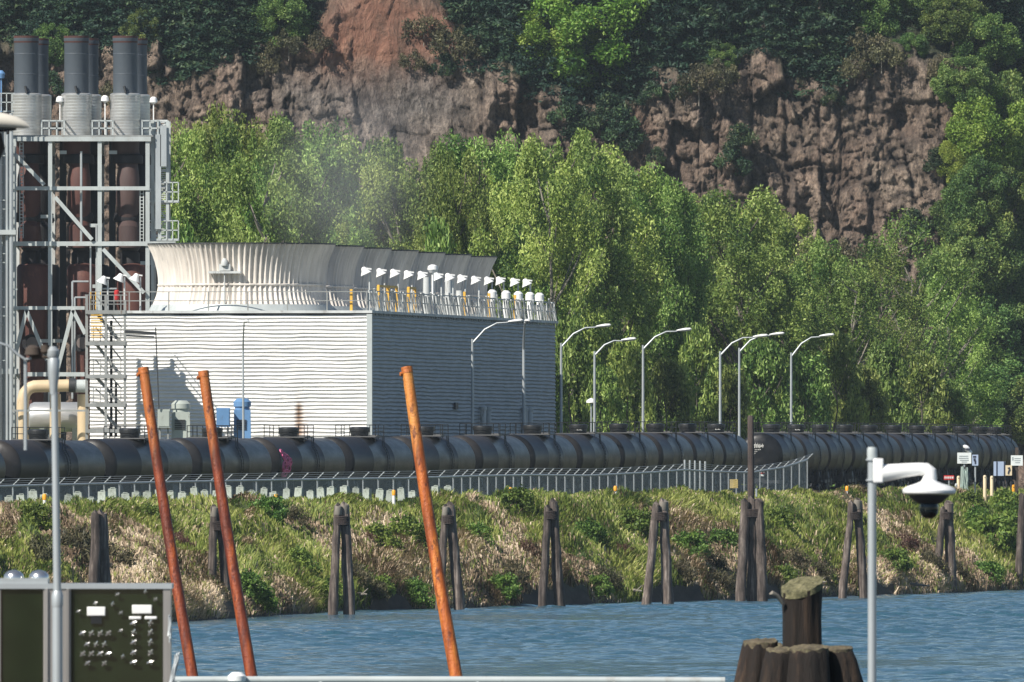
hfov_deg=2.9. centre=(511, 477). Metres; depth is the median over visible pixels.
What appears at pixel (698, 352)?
young tree
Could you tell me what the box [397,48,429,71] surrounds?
dry shrub
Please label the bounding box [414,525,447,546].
bank shrub
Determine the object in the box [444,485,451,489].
concrete block
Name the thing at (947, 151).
maple tree
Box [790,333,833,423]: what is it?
street lamp
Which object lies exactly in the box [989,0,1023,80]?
conifer tree
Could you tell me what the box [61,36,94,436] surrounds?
exhaust stack
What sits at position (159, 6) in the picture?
conifer tree
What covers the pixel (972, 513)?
bank shrub
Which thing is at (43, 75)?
exhaust stack
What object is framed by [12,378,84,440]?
beige pipe
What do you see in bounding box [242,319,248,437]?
street lamp
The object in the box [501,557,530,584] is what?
dry bank shrub
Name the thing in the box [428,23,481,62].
dry shrub
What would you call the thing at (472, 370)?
street lamp
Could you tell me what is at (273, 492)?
concrete block
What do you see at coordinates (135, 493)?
concrete block
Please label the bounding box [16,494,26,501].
concrete block
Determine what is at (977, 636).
river water
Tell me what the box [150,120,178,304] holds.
ladder tower
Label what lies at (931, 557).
dry bank shrub
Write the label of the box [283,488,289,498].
concrete block
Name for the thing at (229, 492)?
concrete block
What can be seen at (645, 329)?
cottonwood tree
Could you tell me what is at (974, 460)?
symbol sign
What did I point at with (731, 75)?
dry shrub
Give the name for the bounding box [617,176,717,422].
cottonwood tree
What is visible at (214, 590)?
dry grass
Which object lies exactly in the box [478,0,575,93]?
conifer tree
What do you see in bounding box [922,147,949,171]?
cliff shrub
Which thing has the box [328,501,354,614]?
mooring dolphin
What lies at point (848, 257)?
dry shrub
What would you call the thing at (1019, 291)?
broadleaf tree
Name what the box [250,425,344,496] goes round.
tank car
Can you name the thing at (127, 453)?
tank car
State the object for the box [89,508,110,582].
mooring dolphin
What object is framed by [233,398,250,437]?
pump motor
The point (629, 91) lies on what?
conifer tree
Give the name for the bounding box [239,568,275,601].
bank shrub
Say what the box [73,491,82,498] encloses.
concrete block
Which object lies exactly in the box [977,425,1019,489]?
tank car
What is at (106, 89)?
dry shrub
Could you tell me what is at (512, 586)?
bank shrub
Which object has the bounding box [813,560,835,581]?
dry bank shrub
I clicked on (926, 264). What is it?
broadleaf tree
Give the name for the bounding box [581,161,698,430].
cottonwood tree
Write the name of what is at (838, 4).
conifer tree
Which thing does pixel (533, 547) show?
reddish shrub
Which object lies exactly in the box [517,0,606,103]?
conifer tree
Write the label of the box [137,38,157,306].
exhaust stack
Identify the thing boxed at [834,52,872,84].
dry shrub
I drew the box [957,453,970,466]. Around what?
notice board
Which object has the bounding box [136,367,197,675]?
rusty pole
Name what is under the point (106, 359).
stair tower
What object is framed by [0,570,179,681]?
control cabinet
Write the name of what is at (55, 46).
broadleaf tree
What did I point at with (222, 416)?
switch cabinet
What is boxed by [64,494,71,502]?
concrete block
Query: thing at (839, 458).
tank car
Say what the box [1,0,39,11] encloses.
conifer tree
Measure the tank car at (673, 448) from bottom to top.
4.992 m
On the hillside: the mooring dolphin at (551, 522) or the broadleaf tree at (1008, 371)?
the broadleaf tree at (1008, 371)
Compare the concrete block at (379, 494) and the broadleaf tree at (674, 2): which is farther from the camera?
the broadleaf tree at (674, 2)
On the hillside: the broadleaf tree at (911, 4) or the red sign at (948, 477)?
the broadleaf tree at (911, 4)
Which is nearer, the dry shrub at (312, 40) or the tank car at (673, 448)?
the tank car at (673, 448)
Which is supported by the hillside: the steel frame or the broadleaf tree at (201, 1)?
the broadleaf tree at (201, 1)
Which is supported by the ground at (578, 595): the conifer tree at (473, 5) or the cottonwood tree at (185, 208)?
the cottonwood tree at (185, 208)
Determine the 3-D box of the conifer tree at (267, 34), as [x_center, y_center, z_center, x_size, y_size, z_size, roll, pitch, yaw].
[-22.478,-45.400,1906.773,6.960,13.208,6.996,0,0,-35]
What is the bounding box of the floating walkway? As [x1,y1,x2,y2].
[174,672,724,681]
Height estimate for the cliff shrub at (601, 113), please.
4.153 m
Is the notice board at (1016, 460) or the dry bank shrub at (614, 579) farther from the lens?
the notice board at (1016, 460)
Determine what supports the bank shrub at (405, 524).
on the ground at (578, 595)
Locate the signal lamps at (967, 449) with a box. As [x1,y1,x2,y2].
[963,445,971,452]
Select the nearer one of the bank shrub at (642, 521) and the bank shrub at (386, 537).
the bank shrub at (386, 537)
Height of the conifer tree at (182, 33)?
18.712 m
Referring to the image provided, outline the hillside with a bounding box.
[0,0,1023,488]
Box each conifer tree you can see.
[0,0,35,63]
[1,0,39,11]
[5,0,80,46]
[29,0,104,50]
[59,0,129,49]
[90,0,155,53]
[111,0,182,56]
[124,0,195,56]
[147,0,224,87]
[162,0,237,80]
[187,0,268,64]
[210,0,268,46]
[245,0,288,43]
[277,0,326,34]
[430,0,476,59]
[439,0,509,64]
[454,0,552,84]
[464,10,498,26]
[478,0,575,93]
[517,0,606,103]
[576,0,661,105]
[609,0,690,89]
[632,0,714,66]
[649,0,736,68]
[676,0,757,58]
[721,0,780,50]
[730,0,799,57]
[754,0,822,76]
[777,0,868,97]
[794,0,868,84]
[830,0,872,39]
[860,0,906,30]
[896,0,928,37]
[929,0,983,41]
[982,0,1023,65]
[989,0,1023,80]
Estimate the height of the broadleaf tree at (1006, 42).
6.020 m
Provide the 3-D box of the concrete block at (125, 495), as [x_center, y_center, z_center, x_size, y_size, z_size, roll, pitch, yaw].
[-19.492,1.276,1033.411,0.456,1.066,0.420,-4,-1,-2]
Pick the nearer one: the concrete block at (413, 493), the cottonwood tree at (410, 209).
the concrete block at (413, 493)
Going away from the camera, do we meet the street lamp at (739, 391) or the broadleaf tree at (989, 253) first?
the street lamp at (739, 391)
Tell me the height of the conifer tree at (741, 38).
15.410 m
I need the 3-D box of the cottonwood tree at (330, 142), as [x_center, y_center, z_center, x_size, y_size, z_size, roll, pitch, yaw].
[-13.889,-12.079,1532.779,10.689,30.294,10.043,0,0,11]
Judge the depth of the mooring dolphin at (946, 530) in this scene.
1215.96 m
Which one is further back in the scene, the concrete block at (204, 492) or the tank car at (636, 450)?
the tank car at (636, 450)
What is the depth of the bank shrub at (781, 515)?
1181.63 m
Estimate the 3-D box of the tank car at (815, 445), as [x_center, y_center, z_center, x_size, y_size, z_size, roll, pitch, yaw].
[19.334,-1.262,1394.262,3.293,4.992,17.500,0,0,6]
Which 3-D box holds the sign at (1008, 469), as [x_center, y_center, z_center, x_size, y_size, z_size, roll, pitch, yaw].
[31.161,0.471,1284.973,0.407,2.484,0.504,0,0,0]
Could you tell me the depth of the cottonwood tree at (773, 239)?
1653.06 m
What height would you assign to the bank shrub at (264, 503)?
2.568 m
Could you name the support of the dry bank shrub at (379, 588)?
on the ground at (578, 595)
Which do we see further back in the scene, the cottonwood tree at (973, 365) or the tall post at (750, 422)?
the cottonwood tree at (973, 365)
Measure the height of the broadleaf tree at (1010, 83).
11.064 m
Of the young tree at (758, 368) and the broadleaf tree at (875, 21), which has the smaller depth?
the young tree at (758, 368)
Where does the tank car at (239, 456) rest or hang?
on the rails
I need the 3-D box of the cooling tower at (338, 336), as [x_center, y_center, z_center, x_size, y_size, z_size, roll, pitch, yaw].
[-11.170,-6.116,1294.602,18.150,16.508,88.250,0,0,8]
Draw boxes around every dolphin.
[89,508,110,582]
[208,504,230,593]
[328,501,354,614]
[435,501,464,609]
[538,498,565,606]
[641,498,673,603]
[734,575,863,681]
[735,495,767,600]
[838,498,867,597]
[935,500,957,591]
[1015,493,1023,586]
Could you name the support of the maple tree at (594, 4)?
on the hillside
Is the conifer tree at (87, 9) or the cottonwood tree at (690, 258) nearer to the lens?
the cottonwood tree at (690, 258)
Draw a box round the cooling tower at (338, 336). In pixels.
[89,242,557,500]
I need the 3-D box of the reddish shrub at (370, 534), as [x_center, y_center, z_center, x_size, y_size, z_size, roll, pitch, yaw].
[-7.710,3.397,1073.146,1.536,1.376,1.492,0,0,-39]
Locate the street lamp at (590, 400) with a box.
[586,398,592,431]
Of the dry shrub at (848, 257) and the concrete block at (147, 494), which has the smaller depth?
the concrete block at (147, 494)
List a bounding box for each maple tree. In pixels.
[508,1,603,70]
[515,0,649,89]
[573,0,610,44]
[936,132,985,182]
[944,82,1023,176]
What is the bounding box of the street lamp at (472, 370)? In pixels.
[471,319,522,434]
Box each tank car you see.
[0,427,105,499]
[0,453,5,500]
[83,426,191,499]
[172,425,271,494]
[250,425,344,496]
[316,425,413,497]
[385,424,475,494]
[451,423,529,495]
[506,423,576,493]
[549,422,620,490]
[587,421,658,491]
[632,421,693,490]
[667,421,723,491]
[697,422,747,493]
[745,422,804,491]
[771,422,828,492]
[800,422,851,492]
[825,423,874,488]
[850,423,900,487]
[879,423,924,487]
[898,424,947,484]
[921,424,966,486]
[942,424,989,488]
[962,425,1006,489]
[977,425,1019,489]
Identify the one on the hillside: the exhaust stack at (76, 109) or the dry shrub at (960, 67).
the dry shrub at (960, 67)
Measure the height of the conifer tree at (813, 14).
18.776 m
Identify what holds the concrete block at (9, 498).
on the ground at (578, 595)
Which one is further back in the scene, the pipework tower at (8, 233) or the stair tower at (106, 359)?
the pipework tower at (8, 233)
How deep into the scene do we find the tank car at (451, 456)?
1239.38 m
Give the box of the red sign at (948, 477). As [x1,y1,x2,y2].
[944,475,953,483]
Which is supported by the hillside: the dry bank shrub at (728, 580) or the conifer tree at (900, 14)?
the conifer tree at (900, 14)
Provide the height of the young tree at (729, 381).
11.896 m
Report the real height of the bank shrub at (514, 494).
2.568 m
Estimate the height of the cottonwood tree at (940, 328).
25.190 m
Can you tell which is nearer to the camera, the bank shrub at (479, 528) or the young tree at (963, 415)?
the bank shrub at (479, 528)
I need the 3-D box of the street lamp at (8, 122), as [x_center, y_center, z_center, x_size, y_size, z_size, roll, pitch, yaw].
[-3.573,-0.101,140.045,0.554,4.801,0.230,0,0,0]
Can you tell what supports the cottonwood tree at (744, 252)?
on the ground at (578, 595)
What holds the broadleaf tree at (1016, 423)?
on the hillside
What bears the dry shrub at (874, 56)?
on the hillside
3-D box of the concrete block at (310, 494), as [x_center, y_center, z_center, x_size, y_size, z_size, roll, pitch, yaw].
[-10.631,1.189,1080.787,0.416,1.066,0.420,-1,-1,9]
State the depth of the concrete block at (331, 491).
1085.19 m
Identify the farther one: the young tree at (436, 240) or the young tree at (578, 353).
the young tree at (578, 353)
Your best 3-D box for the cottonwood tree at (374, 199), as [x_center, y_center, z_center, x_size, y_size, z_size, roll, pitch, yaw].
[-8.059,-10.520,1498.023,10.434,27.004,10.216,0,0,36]
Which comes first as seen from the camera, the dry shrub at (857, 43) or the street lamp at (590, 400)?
the street lamp at (590, 400)
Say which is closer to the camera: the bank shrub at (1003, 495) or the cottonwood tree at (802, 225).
the bank shrub at (1003, 495)
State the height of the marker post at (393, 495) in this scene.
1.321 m
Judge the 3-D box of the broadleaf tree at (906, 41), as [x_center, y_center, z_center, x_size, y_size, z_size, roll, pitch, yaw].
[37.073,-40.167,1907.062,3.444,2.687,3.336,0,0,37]
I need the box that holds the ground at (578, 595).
[1,492,1023,621]
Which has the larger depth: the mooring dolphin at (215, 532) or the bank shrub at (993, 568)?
the bank shrub at (993, 568)
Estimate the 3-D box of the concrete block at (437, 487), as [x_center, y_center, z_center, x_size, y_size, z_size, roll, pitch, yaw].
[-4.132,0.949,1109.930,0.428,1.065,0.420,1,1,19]
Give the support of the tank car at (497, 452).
on the rails
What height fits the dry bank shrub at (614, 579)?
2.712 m
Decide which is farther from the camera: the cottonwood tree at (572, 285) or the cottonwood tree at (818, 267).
the cottonwood tree at (818, 267)
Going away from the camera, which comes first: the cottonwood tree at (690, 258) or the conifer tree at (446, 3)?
the cottonwood tree at (690, 258)
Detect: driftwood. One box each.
[357,588,367,595]
[910,580,929,586]
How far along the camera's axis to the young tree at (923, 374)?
1626.50 m
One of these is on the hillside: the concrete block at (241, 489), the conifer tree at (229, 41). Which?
the conifer tree at (229, 41)
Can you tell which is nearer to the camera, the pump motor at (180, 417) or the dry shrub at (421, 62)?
the pump motor at (180, 417)
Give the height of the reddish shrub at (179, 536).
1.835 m
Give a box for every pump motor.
[171,400,189,438]
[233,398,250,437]
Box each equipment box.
[994,461,1004,492]
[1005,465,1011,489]
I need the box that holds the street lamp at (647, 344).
[642,328,691,431]
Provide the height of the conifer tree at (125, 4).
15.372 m
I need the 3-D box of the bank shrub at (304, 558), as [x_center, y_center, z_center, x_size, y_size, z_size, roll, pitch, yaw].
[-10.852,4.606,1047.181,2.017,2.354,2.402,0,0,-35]
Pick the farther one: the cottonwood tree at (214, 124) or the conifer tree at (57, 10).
the conifer tree at (57, 10)
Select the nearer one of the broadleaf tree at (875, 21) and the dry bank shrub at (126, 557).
the dry bank shrub at (126, 557)
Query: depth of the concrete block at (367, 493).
1092.87 m
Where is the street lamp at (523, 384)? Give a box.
[522,319,529,433]
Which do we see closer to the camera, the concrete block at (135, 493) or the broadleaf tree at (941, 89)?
the concrete block at (135, 493)
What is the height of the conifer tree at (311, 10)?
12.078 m
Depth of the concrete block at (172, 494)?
1051.55 m
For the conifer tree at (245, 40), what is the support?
on the hillside
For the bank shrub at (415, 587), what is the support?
on the ground at (578, 595)
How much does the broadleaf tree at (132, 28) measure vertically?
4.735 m
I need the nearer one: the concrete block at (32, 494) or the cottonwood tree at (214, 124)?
the concrete block at (32, 494)
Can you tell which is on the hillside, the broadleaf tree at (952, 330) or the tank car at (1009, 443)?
the broadleaf tree at (952, 330)
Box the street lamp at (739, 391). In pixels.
[738,332,783,436]
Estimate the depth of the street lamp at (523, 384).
1293.91 m
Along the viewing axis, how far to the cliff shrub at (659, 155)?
1901.57 m
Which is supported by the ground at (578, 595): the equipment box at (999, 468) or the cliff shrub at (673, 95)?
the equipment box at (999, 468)
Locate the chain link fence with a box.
[0,453,812,501]
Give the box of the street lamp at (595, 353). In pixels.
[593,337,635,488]
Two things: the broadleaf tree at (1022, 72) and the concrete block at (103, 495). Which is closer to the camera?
the concrete block at (103, 495)
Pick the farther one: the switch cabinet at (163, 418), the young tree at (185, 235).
the young tree at (185, 235)
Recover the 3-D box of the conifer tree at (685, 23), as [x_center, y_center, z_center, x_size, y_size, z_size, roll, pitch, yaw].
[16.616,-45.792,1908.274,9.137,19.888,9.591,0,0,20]
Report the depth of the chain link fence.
1171.02 m
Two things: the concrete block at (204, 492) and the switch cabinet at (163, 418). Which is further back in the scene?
the switch cabinet at (163, 418)
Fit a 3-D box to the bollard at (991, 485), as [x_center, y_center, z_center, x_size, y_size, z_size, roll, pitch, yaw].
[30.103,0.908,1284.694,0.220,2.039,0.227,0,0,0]
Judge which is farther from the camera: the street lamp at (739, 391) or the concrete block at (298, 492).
the street lamp at (739, 391)
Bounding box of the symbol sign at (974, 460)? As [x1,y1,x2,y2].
[972,455,977,492]
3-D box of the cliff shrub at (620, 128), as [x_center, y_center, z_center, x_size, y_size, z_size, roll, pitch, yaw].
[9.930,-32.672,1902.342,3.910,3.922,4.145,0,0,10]
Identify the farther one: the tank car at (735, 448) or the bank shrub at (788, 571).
the tank car at (735, 448)
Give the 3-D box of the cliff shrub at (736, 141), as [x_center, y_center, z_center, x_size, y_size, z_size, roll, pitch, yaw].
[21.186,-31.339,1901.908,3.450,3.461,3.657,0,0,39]
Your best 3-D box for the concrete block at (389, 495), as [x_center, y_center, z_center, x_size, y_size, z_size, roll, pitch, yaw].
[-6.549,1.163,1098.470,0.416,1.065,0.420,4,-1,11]
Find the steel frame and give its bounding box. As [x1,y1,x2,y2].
[2,95,175,439]
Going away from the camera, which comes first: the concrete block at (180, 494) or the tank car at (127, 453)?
the concrete block at (180, 494)
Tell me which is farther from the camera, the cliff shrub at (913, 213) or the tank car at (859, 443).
the cliff shrub at (913, 213)
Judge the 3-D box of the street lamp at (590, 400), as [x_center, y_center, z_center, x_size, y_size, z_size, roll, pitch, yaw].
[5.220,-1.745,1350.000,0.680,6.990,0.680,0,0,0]
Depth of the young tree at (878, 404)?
1604.07 m
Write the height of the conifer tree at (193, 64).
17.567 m
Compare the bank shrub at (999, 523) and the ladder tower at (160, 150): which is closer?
the bank shrub at (999, 523)
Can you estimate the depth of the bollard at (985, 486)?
1284.62 m
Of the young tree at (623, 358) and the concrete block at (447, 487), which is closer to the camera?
the concrete block at (447, 487)
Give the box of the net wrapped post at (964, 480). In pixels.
[960,466,968,489]
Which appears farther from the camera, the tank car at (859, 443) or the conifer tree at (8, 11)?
the conifer tree at (8, 11)
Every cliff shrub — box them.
[48,70,63,94]
[426,52,457,75]
[547,94,592,137]
[559,105,600,140]
[589,91,631,128]
[600,105,640,141]
[608,120,648,156]
[637,79,664,106]
[645,146,666,162]
[668,74,693,105]
[712,144,753,181]
[722,122,759,156]
[820,87,846,106]
[897,207,932,237]
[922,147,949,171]
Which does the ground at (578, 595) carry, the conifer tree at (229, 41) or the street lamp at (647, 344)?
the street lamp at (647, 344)
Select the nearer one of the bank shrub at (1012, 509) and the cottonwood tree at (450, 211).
the bank shrub at (1012, 509)
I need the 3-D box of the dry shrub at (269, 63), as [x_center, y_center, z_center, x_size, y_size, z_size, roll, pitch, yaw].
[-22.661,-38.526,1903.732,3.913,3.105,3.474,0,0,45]
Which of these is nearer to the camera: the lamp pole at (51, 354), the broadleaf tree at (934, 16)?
the lamp pole at (51, 354)
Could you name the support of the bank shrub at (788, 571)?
on the ground at (578, 595)
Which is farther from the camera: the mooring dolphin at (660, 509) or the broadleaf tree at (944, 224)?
the broadleaf tree at (944, 224)
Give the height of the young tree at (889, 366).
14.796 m
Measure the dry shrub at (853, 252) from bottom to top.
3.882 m
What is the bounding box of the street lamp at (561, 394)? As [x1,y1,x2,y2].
[560,324,610,432]
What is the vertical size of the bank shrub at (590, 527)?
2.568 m
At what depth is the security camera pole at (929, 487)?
129.97 m
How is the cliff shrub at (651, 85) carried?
on the hillside
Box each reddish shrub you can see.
[174,530,195,547]
[356,529,379,540]
[512,537,541,558]
[617,541,634,556]
[886,531,919,554]
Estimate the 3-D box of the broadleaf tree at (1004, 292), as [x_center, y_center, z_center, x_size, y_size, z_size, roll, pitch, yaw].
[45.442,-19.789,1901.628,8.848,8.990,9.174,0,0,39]
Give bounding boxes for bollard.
[957,476,959,488]
[983,475,986,501]
[990,476,993,495]
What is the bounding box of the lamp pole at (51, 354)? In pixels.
[0,342,62,681]
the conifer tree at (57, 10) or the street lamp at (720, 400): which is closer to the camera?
the street lamp at (720, 400)
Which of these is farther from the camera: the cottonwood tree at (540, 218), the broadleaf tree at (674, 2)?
the broadleaf tree at (674, 2)
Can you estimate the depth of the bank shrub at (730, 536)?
1154.26 m
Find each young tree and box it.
[157,208,198,242]
[420,207,456,253]
[555,309,600,490]
[579,361,632,488]
[598,331,657,489]
[636,353,700,431]
[663,317,732,488]
[711,361,757,493]
[729,331,804,487]
[777,349,836,490]
[805,325,870,485]
[832,363,894,488]
[865,332,924,484]
[886,346,958,484]
[928,375,972,487]
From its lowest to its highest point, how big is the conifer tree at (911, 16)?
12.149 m
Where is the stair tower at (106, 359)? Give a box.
[85,290,159,438]
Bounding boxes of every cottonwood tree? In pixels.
[156,117,254,241]
[161,129,233,241]
[163,100,298,240]
[208,111,331,242]
[234,119,374,246]
[296,115,375,242]
[326,133,422,248]
[336,150,468,252]
[382,139,479,255]
[384,127,568,319]
[409,147,503,297]
[460,140,583,421]
[468,133,618,423]
[519,126,653,423]
[554,141,701,431]
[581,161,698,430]
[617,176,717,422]
[653,193,780,414]
[659,198,743,396]
[667,184,832,431]
[723,200,826,349]
[745,215,852,421]
[775,237,881,421]
[784,256,894,426]
[848,208,1006,426]
[848,242,941,424]
[890,272,1007,430]
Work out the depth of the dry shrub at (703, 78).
1901.77 m
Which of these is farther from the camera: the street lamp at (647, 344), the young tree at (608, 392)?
the young tree at (608, 392)
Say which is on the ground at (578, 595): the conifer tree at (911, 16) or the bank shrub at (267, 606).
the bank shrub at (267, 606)
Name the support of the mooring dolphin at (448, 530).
in the river water
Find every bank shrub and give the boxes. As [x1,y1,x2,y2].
[17,501,52,530]
[25,532,63,562]
[52,521,90,565]
[109,540,139,567]
[140,502,175,524]
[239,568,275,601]
[247,493,291,524]
[251,584,280,613]
[286,545,323,575]
[287,503,313,526]
[311,574,342,604]
[340,561,374,589]
[363,520,404,549]
[369,576,390,600]
[370,572,395,598]
[388,512,426,546]
[401,576,435,608]
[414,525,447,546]
[463,521,494,545]
[488,571,523,599]
[500,484,536,511]
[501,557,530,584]
[574,517,613,546]
[588,572,614,597]
[594,563,625,593]
[615,505,659,538]
[669,528,713,560]
[673,557,701,588]
[705,550,730,571]
[707,526,738,550]
[709,567,735,590]
[765,504,800,534]
[774,563,801,583]
[779,546,814,571]
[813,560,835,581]
[877,545,913,572]
[918,550,952,573]
[955,488,992,513]
[956,560,974,581]
[962,504,991,531]
[964,509,1016,552]
[974,558,1004,583]
[988,487,1018,506]
[990,500,1018,525]
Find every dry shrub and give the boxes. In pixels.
[98,80,112,105]
[245,48,281,79]
[265,28,303,60]
[303,29,333,54]
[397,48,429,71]
[400,9,449,46]
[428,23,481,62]
[675,63,728,105]
[705,58,740,92]
[829,237,870,268]
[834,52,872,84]
[839,246,859,270]
[840,26,884,59]
[865,38,907,72]
[926,52,959,81]
[947,62,981,87]
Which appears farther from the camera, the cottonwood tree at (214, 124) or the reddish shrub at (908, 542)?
the cottonwood tree at (214, 124)
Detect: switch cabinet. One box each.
[158,409,169,438]
[216,408,229,435]
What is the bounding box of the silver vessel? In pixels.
[29,402,88,439]
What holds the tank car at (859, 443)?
on the rails
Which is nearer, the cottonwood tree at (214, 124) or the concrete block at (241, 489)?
the concrete block at (241, 489)
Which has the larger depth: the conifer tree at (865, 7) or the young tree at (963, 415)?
the conifer tree at (865, 7)
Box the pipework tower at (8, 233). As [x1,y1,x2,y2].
[0,70,17,439]
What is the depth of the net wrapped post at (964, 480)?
1284.23 m
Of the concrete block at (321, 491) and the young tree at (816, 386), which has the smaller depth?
the concrete block at (321, 491)
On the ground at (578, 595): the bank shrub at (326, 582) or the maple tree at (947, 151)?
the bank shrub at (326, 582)
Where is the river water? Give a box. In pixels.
[172,589,1023,681]
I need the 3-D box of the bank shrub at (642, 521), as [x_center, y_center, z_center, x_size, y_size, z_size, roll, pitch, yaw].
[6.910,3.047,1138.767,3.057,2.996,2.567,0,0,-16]
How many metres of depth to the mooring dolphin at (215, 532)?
1002.18 m
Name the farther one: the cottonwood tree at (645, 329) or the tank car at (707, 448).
the cottonwood tree at (645, 329)
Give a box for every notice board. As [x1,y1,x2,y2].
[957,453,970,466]
[1011,447,1022,498]
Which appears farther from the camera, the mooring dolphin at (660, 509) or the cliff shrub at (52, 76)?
the cliff shrub at (52, 76)
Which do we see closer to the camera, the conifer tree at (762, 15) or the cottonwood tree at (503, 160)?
the cottonwood tree at (503, 160)
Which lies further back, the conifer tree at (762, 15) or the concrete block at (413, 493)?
the conifer tree at (762, 15)
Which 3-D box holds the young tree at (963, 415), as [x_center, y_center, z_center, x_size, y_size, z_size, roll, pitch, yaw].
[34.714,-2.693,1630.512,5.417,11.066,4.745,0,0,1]
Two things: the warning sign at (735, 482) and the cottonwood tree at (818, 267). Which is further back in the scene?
the cottonwood tree at (818, 267)
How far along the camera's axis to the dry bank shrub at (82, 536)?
969.72 m
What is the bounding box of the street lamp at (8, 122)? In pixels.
[0,113,29,158]
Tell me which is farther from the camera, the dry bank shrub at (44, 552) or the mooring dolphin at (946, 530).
the mooring dolphin at (946, 530)
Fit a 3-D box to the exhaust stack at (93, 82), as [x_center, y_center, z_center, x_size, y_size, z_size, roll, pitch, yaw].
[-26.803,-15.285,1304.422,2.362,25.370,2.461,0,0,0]
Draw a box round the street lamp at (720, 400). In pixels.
[719,334,767,423]
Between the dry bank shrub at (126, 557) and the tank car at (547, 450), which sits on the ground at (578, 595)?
the dry bank shrub at (126, 557)
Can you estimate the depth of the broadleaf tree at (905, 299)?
1899.92 m
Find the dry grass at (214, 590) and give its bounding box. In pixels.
[0,484,1023,621]
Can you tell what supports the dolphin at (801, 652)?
in the river water
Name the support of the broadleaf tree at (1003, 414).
on the hillside
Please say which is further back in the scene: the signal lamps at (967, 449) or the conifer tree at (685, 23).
the conifer tree at (685, 23)
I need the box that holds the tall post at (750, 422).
[747,415,756,572]
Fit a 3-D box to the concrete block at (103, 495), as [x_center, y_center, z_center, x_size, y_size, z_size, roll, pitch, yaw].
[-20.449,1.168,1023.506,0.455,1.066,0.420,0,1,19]
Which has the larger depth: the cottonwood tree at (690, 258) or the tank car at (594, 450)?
the cottonwood tree at (690, 258)
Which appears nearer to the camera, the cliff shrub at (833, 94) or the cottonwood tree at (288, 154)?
the cottonwood tree at (288, 154)
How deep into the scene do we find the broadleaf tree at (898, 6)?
1910.27 m
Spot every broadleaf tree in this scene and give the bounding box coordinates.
[31,22,74,66]
[118,7,166,44]
[158,0,213,55]
[244,0,314,47]
[603,0,695,43]
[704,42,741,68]
[846,0,900,39]
[864,0,908,21]
[889,280,922,322]
[892,32,930,58]
[894,0,953,28]
[914,245,976,316]
[918,0,989,48]
[927,326,990,378]
[928,186,981,240]
[929,55,996,108]
[938,210,1023,297]
[938,290,1023,367]
[940,153,1018,234]
[949,11,1023,69]
[965,216,1023,306]
[965,358,1023,421]
[970,387,1011,432]
[974,160,1023,248]
[984,280,1023,359]
[989,68,1023,174]
[1001,55,1023,101]
[1004,374,1023,444]
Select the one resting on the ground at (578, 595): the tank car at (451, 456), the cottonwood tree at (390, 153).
the cottonwood tree at (390, 153)
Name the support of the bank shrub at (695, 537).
on the ground at (578, 595)
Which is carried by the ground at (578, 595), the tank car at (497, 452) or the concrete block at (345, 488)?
the concrete block at (345, 488)
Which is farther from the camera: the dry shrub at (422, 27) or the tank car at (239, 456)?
the dry shrub at (422, 27)
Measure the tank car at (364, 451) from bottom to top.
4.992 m
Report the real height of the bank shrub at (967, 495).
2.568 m
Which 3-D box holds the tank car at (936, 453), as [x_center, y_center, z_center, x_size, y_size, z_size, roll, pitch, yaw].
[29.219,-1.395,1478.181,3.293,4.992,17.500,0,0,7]
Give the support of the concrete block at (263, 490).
on the ground at (578, 595)
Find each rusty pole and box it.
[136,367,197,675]
[196,370,256,675]
[399,366,462,675]
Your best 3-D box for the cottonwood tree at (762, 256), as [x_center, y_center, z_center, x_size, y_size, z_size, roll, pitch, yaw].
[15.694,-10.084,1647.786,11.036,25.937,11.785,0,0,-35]
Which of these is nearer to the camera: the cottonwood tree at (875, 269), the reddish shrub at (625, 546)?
the reddish shrub at (625, 546)
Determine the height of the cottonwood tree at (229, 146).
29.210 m
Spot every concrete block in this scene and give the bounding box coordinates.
[4,495,14,501]
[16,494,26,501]
[28,490,37,499]
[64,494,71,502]
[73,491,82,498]
[97,490,107,502]
[108,487,117,497]
[121,492,129,499]
[132,491,140,496]
[143,491,151,498]
[167,492,175,499]
[178,491,186,498]
[190,486,198,495]
[201,490,208,496]
[226,485,232,498]
[236,486,244,494]
[260,487,266,495]
[269,491,278,496]
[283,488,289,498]
[294,486,302,496]
[306,490,314,499]
[317,487,324,498]
[327,486,336,495]
[340,485,349,493]
[352,487,358,492]
[363,488,371,500]
[375,488,383,500]
[386,489,391,501]
[397,487,405,500]
[409,490,416,497]
[431,485,439,494]
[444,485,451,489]
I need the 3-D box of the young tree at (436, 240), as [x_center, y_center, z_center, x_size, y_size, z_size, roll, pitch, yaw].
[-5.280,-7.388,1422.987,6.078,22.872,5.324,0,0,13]
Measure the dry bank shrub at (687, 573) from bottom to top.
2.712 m
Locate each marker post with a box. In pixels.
[42,494,46,503]
[392,490,395,503]
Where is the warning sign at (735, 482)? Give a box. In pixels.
[730,479,737,487]
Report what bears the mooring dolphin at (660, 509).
in the river water
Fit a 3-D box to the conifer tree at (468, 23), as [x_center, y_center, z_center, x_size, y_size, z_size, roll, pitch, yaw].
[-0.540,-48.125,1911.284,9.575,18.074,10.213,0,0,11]
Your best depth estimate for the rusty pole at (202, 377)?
504.29 m
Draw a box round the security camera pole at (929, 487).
[866,447,955,681]
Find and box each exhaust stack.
[11,36,47,405]
[38,38,59,401]
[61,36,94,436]
[89,38,108,314]
[110,36,144,310]
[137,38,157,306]
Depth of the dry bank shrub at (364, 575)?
1054.46 m
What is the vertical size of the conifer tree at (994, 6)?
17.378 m
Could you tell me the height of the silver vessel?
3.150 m
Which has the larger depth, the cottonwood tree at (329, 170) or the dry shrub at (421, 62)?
the dry shrub at (421, 62)

